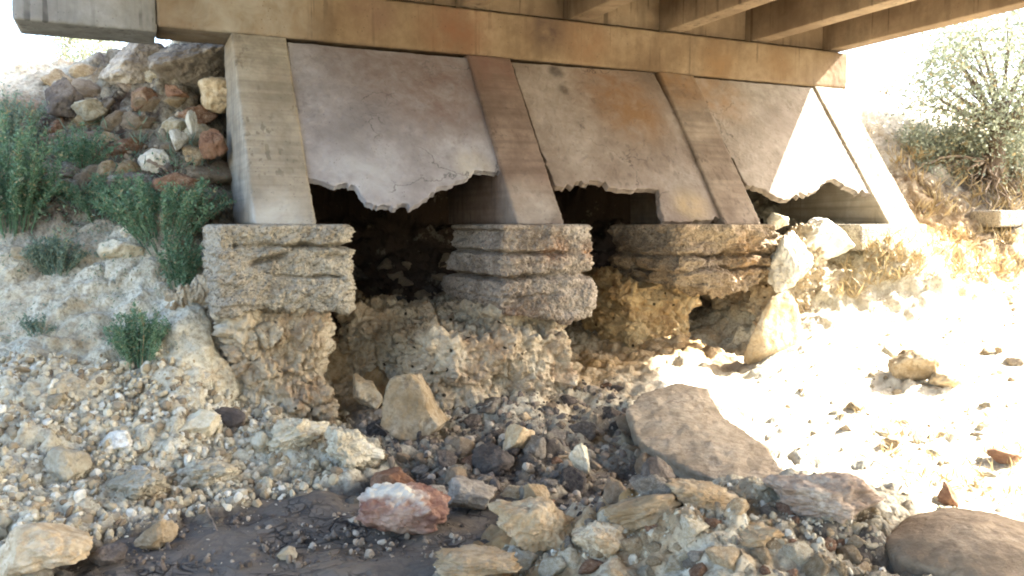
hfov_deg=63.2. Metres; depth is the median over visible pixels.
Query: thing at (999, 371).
stone
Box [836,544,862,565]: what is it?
stone
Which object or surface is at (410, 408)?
boulder
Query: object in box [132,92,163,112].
stone
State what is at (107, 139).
stone
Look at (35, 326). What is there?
weed
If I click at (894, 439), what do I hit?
rock
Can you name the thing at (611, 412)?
stone
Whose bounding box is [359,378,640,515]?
gravel
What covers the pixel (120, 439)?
rock
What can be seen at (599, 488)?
stone
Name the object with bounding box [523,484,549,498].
rock
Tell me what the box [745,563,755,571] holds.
stone
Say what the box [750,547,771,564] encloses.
stone
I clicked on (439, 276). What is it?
stone
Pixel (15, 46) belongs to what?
sky
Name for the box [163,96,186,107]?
stone
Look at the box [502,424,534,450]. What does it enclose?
rock
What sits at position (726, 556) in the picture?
stone
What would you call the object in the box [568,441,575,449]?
stone
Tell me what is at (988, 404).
stone
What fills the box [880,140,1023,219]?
dry grass
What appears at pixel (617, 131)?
slope panel
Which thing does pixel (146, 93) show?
rock
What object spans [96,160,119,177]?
stone
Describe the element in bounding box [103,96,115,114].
stone
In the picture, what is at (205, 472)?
boulder
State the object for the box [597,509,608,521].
stone
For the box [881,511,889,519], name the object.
stone
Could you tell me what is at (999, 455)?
rock
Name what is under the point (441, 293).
stone
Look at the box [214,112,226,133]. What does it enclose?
stone
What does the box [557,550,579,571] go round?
stone
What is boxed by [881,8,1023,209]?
tree
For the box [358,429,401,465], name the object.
twig
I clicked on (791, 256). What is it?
boulder
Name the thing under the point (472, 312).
earth bank
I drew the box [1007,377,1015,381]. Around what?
stone
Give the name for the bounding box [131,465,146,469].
stone
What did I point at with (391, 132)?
slope panel
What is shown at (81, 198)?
weed
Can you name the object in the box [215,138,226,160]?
stone
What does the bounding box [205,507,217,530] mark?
twig
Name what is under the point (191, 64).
boulder
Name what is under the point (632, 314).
earth bank
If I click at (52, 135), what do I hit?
stone
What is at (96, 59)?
stone
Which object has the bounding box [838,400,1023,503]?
dry grass
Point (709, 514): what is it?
stone
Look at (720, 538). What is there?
stone
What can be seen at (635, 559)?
gravel
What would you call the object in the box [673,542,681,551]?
stone
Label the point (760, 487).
stone
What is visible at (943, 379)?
rock
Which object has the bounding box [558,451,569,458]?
stone
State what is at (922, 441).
gravel
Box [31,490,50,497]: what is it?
stone
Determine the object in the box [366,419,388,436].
stone
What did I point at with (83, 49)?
bush
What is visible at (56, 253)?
weed
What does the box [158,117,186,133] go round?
stone
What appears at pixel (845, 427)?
stone
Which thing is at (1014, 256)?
dry grass
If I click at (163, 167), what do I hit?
stone
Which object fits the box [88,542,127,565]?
rock
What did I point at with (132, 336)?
weed
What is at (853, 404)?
stone
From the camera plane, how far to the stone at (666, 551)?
3.92 m
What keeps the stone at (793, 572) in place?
on the ground at (708, 353)
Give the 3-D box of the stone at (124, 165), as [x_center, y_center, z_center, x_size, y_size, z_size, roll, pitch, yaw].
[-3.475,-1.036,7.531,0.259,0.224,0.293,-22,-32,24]
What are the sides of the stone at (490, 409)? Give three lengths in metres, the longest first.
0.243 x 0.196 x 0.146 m
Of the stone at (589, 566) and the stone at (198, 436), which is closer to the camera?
the stone at (589, 566)
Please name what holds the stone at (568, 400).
on the ground at (708, 353)
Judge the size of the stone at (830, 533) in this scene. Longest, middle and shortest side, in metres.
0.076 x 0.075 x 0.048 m
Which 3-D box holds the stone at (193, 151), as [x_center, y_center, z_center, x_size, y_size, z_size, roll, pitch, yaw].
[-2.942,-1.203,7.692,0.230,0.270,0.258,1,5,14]
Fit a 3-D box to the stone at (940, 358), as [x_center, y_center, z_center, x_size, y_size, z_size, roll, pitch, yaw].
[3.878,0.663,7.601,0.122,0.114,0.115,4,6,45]
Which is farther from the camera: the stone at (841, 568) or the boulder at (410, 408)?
the boulder at (410, 408)
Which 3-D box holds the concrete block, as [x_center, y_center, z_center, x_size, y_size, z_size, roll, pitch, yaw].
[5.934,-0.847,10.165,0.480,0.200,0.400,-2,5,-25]
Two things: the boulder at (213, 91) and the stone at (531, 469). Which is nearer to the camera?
the stone at (531, 469)
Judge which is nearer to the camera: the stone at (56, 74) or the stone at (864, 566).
the stone at (864, 566)
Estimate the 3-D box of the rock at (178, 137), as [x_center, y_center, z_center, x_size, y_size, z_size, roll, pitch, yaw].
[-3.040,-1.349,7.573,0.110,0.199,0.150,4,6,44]
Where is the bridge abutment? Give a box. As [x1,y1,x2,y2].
[12,0,926,324]
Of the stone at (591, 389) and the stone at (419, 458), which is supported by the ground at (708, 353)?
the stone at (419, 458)
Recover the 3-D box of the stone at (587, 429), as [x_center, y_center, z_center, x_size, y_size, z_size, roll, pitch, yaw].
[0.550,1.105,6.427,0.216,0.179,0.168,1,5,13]
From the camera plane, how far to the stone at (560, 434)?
6.32 m
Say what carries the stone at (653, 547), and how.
on the ground at (708, 353)
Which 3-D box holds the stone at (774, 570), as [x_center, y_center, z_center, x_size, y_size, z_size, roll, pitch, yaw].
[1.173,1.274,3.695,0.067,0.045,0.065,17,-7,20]
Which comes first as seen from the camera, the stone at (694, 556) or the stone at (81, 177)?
the stone at (694, 556)
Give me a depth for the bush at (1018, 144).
11.51 m
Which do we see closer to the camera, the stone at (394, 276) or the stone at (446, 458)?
the stone at (446, 458)
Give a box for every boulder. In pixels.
[0,522,92,575]
[44,76,84,117]
[98,42,165,85]
[104,469,169,499]
[147,43,224,94]
[173,456,240,487]
[198,76,226,113]
[324,425,384,468]
[355,482,450,534]
[380,373,449,440]
[432,544,522,575]
[487,496,574,552]
[571,520,626,557]
[665,478,738,511]
[738,521,784,547]
[762,472,883,523]
[767,231,813,292]
[804,217,854,259]
[887,349,939,380]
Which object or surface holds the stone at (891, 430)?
on the ground at (708, 353)
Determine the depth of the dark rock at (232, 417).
5.98 m
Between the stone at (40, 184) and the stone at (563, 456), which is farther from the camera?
the stone at (40, 184)
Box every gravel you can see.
[0,349,377,543]
[7,46,212,210]
[77,500,470,572]
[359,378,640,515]
[434,476,895,575]
[757,285,1023,511]
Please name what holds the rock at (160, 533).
on the riverbed
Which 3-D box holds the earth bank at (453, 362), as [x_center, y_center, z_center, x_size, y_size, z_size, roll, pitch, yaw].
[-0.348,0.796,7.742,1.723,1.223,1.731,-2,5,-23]
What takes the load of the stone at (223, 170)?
on the ground at (708, 353)
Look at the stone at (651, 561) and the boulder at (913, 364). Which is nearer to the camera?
the stone at (651, 561)
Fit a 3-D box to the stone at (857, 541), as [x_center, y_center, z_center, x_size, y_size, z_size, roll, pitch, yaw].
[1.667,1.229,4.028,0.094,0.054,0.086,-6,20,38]
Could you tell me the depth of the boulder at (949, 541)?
3.91 m
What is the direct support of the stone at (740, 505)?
on the ground at (708, 353)
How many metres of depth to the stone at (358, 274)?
9.13 m
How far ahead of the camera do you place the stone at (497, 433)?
6.30 m
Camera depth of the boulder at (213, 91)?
7.89 m
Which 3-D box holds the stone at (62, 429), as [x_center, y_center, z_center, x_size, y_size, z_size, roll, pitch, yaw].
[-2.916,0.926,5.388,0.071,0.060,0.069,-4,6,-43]
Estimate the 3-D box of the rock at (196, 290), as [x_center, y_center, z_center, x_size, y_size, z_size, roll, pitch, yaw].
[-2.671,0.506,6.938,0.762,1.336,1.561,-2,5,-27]
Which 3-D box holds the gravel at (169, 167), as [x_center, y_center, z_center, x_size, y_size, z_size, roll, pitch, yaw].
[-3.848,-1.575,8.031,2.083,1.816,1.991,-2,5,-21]
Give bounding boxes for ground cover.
[0,212,225,288]
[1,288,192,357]
[2,94,231,227]
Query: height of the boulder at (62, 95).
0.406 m
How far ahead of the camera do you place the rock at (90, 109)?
7.88 m
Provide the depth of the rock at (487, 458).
5.77 m
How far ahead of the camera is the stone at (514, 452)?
5.93 m
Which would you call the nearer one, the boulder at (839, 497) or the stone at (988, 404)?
the boulder at (839, 497)
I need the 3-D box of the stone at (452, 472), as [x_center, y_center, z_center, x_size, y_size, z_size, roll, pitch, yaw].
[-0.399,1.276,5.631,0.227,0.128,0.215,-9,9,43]
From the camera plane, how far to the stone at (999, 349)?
7.69 m
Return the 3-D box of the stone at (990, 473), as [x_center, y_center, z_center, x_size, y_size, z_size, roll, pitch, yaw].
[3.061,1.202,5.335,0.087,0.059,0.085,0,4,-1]
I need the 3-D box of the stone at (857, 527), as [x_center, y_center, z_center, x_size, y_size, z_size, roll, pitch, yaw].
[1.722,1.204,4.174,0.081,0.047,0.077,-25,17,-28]
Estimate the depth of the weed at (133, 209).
6.72 m
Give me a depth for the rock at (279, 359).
6.41 m
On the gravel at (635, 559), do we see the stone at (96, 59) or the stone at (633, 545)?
the stone at (633, 545)
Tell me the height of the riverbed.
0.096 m
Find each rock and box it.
[9,246,36,259]
[43,446,91,482]
[71,98,107,120]
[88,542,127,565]
[96,239,144,260]
[99,430,132,449]
[120,226,133,237]
[131,87,157,111]
[133,518,178,549]
[137,148,169,172]
[164,84,188,97]
[169,129,187,150]
[178,409,220,437]
[185,109,196,135]
[198,128,227,158]
[214,407,245,428]
[250,431,271,452]
[266,418,328,451]
[277,546,296,560]
[352,373,382,408]
[370,467,415,486]
[447,475,497,509]
[472,443,514,474]
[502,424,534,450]
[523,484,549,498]
[569,443,589,475]
[603,494,682,530]
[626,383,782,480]
[640,455,674,479]
[743,291,800,363]
[767,213,788,228]
[884,434,901,447]
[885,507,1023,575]
[927,372,964,387]
[937,482,958,506]
[986,448,1023,463]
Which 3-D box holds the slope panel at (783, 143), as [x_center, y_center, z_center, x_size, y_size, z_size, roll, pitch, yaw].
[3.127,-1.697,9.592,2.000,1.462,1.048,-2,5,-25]
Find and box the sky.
[0,0,1023,110]
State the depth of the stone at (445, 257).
9.59 m
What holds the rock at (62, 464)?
on the ground at (708, 353)
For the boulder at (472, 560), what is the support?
on the ground at (708, 353)
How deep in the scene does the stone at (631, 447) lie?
6.05 m
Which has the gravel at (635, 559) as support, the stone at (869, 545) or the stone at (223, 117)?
the stone at (869, 545)
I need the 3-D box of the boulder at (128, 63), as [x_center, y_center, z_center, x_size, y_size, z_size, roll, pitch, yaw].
[-3.831,-2.265,8.476,0.659,0.527,0.722,-3,5,-35]
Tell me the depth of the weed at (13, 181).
6.83 m
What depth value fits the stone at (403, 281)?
8.93 m
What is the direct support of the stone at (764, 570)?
on the ground at (708, 353)
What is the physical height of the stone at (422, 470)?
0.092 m
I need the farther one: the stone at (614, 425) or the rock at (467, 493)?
the stone at (614, 425)
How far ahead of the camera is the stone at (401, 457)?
5.86 m
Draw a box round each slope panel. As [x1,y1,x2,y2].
[287,42,499,212]
[511,62,719,223]
[695,78,870,202]
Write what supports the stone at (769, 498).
on the gravel at (635, 559)
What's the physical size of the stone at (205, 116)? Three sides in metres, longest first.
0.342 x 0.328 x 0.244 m
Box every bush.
[41,36,127,61]
[886,115,968,166]
[901,143,986,187]
[927,118,998,168]
[1006,127,1023,157]
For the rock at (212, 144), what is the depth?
7.54 m
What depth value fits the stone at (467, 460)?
5.85 m
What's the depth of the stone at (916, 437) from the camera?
5.97 m
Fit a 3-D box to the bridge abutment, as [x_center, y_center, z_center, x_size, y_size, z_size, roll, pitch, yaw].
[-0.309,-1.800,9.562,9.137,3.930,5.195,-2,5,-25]
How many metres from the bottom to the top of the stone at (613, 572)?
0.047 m
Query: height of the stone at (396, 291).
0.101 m
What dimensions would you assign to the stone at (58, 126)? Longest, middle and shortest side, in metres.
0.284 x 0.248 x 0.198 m
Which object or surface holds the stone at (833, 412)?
on the ground at (708, 353)
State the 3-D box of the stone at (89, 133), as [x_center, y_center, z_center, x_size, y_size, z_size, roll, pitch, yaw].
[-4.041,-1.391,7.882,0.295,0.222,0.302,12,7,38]
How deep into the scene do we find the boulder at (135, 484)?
4.98 m
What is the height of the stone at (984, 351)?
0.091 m
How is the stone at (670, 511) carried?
on the ground at (708, 353)
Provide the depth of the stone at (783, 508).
4.26 m
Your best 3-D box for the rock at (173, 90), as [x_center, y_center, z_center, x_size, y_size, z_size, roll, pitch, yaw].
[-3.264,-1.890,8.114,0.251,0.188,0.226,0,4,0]
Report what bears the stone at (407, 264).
on the ground at (708, 353)
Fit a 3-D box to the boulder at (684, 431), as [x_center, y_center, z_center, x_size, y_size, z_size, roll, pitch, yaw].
[1.345,1.154,6.066,0.854,0.634,1.574,-1,5,-15]
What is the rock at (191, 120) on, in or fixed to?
on the stone at (193, 151)
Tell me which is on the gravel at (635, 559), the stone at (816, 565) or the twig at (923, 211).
the stone at (816, 565)
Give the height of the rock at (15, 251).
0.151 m
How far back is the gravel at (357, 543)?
4.52 m
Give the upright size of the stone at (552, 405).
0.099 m
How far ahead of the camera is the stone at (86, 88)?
8.27 m
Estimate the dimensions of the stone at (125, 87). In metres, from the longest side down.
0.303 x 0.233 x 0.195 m
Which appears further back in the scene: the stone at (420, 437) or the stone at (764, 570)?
the stone at (420, 437)
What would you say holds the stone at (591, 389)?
on the gravel at (548, 411)
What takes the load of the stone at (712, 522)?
on the ground at (708, 353)
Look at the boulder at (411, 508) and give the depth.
4.64 m
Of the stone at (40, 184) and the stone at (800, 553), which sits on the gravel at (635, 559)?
the stone at (800, 553)
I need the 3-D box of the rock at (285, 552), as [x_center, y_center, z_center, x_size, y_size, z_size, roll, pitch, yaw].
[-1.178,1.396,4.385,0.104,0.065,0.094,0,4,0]
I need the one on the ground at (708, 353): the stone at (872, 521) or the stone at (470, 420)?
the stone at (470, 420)
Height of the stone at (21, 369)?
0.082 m
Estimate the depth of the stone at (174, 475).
5.31 m
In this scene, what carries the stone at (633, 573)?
on the ground at (708, 353)
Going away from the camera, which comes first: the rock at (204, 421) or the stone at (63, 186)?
the rock at (204, 421)
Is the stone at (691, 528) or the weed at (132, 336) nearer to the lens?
the stone at (691, 528)
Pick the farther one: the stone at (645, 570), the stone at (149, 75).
the stone at (149, 75)
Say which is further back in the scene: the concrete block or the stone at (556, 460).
the concrete block
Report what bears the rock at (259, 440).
on the ground at (708, 353)
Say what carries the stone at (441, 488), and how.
on the riverbed
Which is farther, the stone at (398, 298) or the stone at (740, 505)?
the stone at (398, 298)
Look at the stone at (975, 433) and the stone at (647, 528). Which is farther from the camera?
the stone at (975, 433)
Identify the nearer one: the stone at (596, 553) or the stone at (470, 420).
the stone at (596, 553)
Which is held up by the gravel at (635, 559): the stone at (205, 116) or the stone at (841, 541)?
the stone at (841, 541)
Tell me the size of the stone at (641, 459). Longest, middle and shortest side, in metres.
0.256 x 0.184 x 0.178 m
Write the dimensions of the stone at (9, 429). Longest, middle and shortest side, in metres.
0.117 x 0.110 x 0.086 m
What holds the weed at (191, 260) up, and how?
on the rock at (196, 290)
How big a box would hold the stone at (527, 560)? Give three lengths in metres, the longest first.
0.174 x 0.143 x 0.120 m
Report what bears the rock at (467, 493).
on the riverbed
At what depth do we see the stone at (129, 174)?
7.24 m
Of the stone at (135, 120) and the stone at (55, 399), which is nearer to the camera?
the stone at (55, 399)
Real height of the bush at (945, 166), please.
0.740 m
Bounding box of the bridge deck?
[393,0,1023,52]
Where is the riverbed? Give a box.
[64,470,610,575]
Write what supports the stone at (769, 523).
on the ground at (708, 353)
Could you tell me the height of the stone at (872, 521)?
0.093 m
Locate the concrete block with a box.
[971,210,1023,226]
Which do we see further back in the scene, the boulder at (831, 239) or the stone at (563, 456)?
the boulder at (831, 239)
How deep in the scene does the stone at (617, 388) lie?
7.42 m
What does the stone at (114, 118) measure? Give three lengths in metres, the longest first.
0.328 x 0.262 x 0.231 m
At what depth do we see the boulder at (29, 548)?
4.03 m
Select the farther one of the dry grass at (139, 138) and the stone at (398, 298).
the stone at (398, 298)
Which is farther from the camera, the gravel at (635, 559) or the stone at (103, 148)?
the stone at (103, 148)
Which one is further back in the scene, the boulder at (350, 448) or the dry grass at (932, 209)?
the dry grass at (932, 209)
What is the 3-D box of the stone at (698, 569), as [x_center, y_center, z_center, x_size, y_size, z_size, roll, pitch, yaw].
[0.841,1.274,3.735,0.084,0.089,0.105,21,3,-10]
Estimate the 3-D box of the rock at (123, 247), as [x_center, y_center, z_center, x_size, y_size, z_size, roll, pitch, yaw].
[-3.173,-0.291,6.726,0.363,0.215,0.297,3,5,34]
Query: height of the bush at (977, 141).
0.935 m
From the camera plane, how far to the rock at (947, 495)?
4.90 m
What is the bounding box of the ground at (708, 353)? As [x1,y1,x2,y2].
[0,41,1023,575]
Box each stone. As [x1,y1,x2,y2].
[0,97,41,123]
[5,426,19,434]
[14,365,30,372]
[18,176,52,195]
[30,500,48,512]
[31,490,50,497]
[37,133,64,145]
[40,68,73,85]
[43,117,64,134]
[46,393,62,405]
[48,162,76,177]
[51,179,69,196]
[51,417,63,423]
[60,426,66,433]
[66,131,98,138]
[68,63,97,78]
[71,78,100,97]
[71,98,98,125]
[73,172,95,185]
[88,51,104,66]
[90,145,109,163]
[93,131,120,146]
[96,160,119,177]
[100,109,126,131]
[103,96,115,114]
[106,137,145,155]
[106,172,152,202]
[113,159,139,174]
[117,83,132,91]
[120,111,155,130]
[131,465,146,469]
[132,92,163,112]
[144,70,156,82]
[146,154,170,173]
[150,172,198,193]
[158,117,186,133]
[159,143,180,153]
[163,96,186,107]
[169,473,177,480]
[178,105,217,125]
[181,144,208,165]
[182,124,209,146]
[185,159,231,184]
[194,433,201,439]
[199,198,227,221]
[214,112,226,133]
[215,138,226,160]
[302,469,317,487]
[352,266,367,280]
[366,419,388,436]
[377,258,391,270]
[387,271,403,280]
[392,287,406,294]
[395,452,412,462]
[396,296,406,300]
[398,275,413,285]
[402,261,411,269]
[410,464,430,476]
[413,453,426,464]
[414,290,430,299]
[414,431,430,444]
[418,478,434,485]
[428,484,447,494]
[429,444,439,454]
[431,273,446,280]
[433,291,445,297]
[436,449,457,469]
[438,253,449,266]
[444,467,466,484]
[449,437,473,455]
[461,454,472,467]
[463,413,481,427]
[477,475,491,482]
[478,397,501,414]
[485,428,503,440]
[500,485,519,498]
[507,448,521,456]
[510,548,539,573]
[517,412,531,420]
[523,435,545,459]
[525,463,534,473]
[538,555,566,575]
[540,479,557,486]
[546,402,557,408]
[549,428,565,440]
[551,456,562,463]
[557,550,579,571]
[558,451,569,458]
[560,395,577,406]
[560,465,586,495]
[561,536,572,547]
[568,421,595,441]
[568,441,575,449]
[578,558,602,573]
[584,518,594,525]
[586,385,596,394]
[587,548,603,558]
[590,460,601,470]
[592,484,605,491]
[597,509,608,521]
[600,382,611,388]
[602,406,620,418]
[602,476,625,504]
[604,568,622,575]
[610,385,623,391]
[610,421,617,430]
[616,414,630,435]
[619,463,634,471]
[620,537,644,557]
[625,444,638,451]
[629,570,637,575]
[630,474,672,495]
[634,453,650,473]
[637,564,655,575]
[644,524,657,531]
[644,541,660,553]
[645,556,661,566]
[650,526,666,541]
[662,549,672,554]
[664,555,683,571]
[666,509,674,514]
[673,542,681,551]
[676,551,688,561]
[679,514,709,537]
[682,558,695,568]
[687,550,703,561]
[688,562,707,575]
[705,518,721,527]
[705,545,738,571]
[706,511,714,518]
[716,535,726,544]
[724,497,748,516]
[734,535,741,544]
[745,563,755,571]
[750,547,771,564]
[752,483,767,491]
[759,504,777,515]
[759,565,770,574]
[764,492,773,501]
[764,519,772,526]
[767,538,781,550]
[772,569,782,575]
[776,502,794,515]
[783,541,813,566]
[783,568,797,575]
[791,515,799,523]
[800,554,828,575]
[822,555,831,563]
[824,516,832,521]
[824,537,836,551]
[826,528,833,537]
[829,410,837,414]
[832,562,847,575]
[836,539,844,545]
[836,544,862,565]
[838,424,851,431]
[846,401,861,410]
[846,534,865,547]
[850,522,864,534]
[857,561,871,572]
[866,518,882,530]
[866,538,878,548]
[875,426,899,435]
[881,347,896,356]
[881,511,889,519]
[892,389,901,393]
[912,432,929,443]
[928,448,942,456]
[935,354,944,362]
[969,431,983,435]
[976,425,984,430]
[979,402,991,407]
[980,348,991,354]
[981,469,997,477]
[992,370,1003,373]
[994,346,1004,352]
[1005,357,1023,365]
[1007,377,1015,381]
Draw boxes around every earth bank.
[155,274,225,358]
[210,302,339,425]
[332,288,459,379]
[387,312,578,414]
[452,299,567,330]
[581,265,701,353]
[701,223,826,325]
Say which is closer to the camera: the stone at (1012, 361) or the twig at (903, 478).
the twig at (903, 478)
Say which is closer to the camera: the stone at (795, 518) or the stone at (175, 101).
the stone at (795, 518)
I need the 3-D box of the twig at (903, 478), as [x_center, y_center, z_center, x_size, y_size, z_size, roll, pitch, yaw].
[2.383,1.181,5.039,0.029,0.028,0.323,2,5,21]
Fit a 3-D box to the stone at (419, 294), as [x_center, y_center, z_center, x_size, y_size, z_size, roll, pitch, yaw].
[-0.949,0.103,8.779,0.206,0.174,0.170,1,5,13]
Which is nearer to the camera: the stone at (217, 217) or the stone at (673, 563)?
the stone at (673, 563)
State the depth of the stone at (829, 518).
4.13 m
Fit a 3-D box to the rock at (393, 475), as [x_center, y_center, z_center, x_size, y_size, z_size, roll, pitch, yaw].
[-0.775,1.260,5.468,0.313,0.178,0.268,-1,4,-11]
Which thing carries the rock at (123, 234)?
on the ground at (708, 353)
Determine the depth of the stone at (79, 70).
8.52 m
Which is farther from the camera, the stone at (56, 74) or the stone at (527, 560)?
the stone at (56, 74)
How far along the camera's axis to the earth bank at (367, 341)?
7.61 m
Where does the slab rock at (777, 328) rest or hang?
on the ground at (708, 353)
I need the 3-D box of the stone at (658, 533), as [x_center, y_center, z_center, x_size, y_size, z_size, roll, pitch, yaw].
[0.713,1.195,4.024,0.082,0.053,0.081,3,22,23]
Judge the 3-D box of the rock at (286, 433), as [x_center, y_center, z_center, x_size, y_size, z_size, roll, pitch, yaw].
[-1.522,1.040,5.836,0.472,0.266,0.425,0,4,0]
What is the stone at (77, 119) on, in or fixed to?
on the ground at (708, 353)
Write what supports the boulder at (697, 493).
on the ground at (708, 353)
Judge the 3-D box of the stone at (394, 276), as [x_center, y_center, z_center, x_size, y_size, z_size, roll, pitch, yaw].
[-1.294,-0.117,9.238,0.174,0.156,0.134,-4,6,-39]
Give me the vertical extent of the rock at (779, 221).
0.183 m
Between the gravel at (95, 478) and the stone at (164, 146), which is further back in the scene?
the stone at (164, 146)
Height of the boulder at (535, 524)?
0.239 m
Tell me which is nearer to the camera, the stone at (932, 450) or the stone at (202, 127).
the stone at (932, 450)
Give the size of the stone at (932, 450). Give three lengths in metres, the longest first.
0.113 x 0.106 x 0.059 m
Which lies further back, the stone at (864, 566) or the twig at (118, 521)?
the twig at (118, 521)
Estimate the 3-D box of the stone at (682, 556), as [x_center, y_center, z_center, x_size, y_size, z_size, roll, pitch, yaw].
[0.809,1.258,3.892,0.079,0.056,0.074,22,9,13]
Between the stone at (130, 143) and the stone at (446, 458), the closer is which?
the stone at (446, 458)
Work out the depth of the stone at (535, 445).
5.93 m
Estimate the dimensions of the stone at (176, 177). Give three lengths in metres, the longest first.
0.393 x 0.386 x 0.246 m
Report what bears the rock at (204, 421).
on the ground at (708, 353)
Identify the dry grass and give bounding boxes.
[9,108,229,214]
[832,221,1023,298]
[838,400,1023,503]
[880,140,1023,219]
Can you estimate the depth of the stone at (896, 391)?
6.99 m
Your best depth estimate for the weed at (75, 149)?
7.43 m
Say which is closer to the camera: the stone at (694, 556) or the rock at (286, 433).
the stone at (694, 556)
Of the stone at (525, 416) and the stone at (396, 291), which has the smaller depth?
the stone at (525, 416)
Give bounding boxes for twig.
[115,497,142,525]
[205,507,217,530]
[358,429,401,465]
[364,413,410,464]
[901,475,908,490]
[922,192,963,212]
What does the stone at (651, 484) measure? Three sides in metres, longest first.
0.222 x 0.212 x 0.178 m
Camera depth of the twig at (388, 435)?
6.20 m
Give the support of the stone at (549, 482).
on the ground at (708, 353)
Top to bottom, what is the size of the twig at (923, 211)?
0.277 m
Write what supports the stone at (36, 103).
on the ground at (708, 353)
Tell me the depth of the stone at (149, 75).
8.21 m
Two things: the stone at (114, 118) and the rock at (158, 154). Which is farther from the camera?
the stone at (114, 118)
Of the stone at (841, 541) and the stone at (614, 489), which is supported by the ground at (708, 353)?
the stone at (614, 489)
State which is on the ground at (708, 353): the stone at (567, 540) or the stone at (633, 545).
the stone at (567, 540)
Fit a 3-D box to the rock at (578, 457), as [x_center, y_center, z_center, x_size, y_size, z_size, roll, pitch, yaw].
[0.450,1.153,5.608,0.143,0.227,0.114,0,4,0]
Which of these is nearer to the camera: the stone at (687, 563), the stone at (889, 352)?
the stone at (687, 563)
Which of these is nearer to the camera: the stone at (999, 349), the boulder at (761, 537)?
the boulder at (761, 537)
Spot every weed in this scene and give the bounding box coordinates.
[0,81,53,159]
[0,107,73,237]
[18,312,58,336]
[19,228,90,275]
[41,121,120,168]
[52,169,135,222]
[89,173,236,254]
[97,301,171,369]
[154,223,204,289]
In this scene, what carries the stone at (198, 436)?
on the ground at (708, 353)
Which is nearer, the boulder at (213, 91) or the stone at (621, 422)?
the stone at (621, 422)
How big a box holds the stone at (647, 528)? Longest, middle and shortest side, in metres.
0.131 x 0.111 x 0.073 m
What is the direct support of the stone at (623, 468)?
on the ground at (708, 353)
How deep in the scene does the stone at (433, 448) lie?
5.96 m
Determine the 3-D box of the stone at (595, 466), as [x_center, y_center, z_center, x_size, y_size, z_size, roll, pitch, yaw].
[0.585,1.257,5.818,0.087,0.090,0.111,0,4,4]
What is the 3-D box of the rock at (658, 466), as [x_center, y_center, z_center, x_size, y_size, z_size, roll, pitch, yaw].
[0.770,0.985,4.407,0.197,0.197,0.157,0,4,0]
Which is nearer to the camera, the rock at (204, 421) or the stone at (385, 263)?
the rock at (204, 421)
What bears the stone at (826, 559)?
on the gravel at (635, 559)
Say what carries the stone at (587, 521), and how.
on the gravel at (635, 559)
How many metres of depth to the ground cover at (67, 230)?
6.69 m
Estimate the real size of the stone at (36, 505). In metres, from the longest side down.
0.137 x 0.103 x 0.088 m
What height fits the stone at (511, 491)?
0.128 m
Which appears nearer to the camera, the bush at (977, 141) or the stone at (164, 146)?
the stone at (164, 146)
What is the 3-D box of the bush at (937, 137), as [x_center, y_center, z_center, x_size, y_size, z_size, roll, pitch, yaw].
[5.481,-1.923,11.116,1.050,0.743,1.037,0,4,0]
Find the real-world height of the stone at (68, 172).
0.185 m
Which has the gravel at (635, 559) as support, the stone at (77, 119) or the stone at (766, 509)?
the stone at (766, 509)
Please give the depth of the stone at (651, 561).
3.88 m
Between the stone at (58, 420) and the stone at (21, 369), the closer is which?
the stone at (58, 420)
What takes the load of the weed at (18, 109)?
on the ground at (708, 353)
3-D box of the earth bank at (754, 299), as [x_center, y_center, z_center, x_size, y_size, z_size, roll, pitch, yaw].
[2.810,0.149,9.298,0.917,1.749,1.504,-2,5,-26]
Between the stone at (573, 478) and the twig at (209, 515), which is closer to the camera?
the twig at (209, 515)
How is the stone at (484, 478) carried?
on the ground at (708, 353)
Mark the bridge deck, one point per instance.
(837, 26)
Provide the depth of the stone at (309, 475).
5.45 m
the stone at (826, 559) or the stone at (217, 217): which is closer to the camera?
the stone at (826, 559)
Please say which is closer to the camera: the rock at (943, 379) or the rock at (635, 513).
the rock at (635, 513)
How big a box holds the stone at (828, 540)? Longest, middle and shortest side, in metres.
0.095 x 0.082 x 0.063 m
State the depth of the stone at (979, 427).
6.13 m
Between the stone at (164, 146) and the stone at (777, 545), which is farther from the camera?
the stone at (164, 146)
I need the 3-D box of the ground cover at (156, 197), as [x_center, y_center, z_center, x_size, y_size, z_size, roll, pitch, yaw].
[-3.855,-1.177,7.376,2.748,1.310,1.403,1,5,13]
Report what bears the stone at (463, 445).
on the ground at (708, 353)
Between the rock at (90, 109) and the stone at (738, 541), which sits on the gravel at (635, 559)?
the stone at (738, 541)
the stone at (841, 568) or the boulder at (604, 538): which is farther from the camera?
the boulder at (604, 538)
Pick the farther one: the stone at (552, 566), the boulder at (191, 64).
the boulder at (191, 64)
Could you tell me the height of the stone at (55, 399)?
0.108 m
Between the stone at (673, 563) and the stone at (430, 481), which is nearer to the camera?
the stone at (673, 563)
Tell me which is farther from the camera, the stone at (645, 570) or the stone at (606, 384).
the stone at (606, 384)

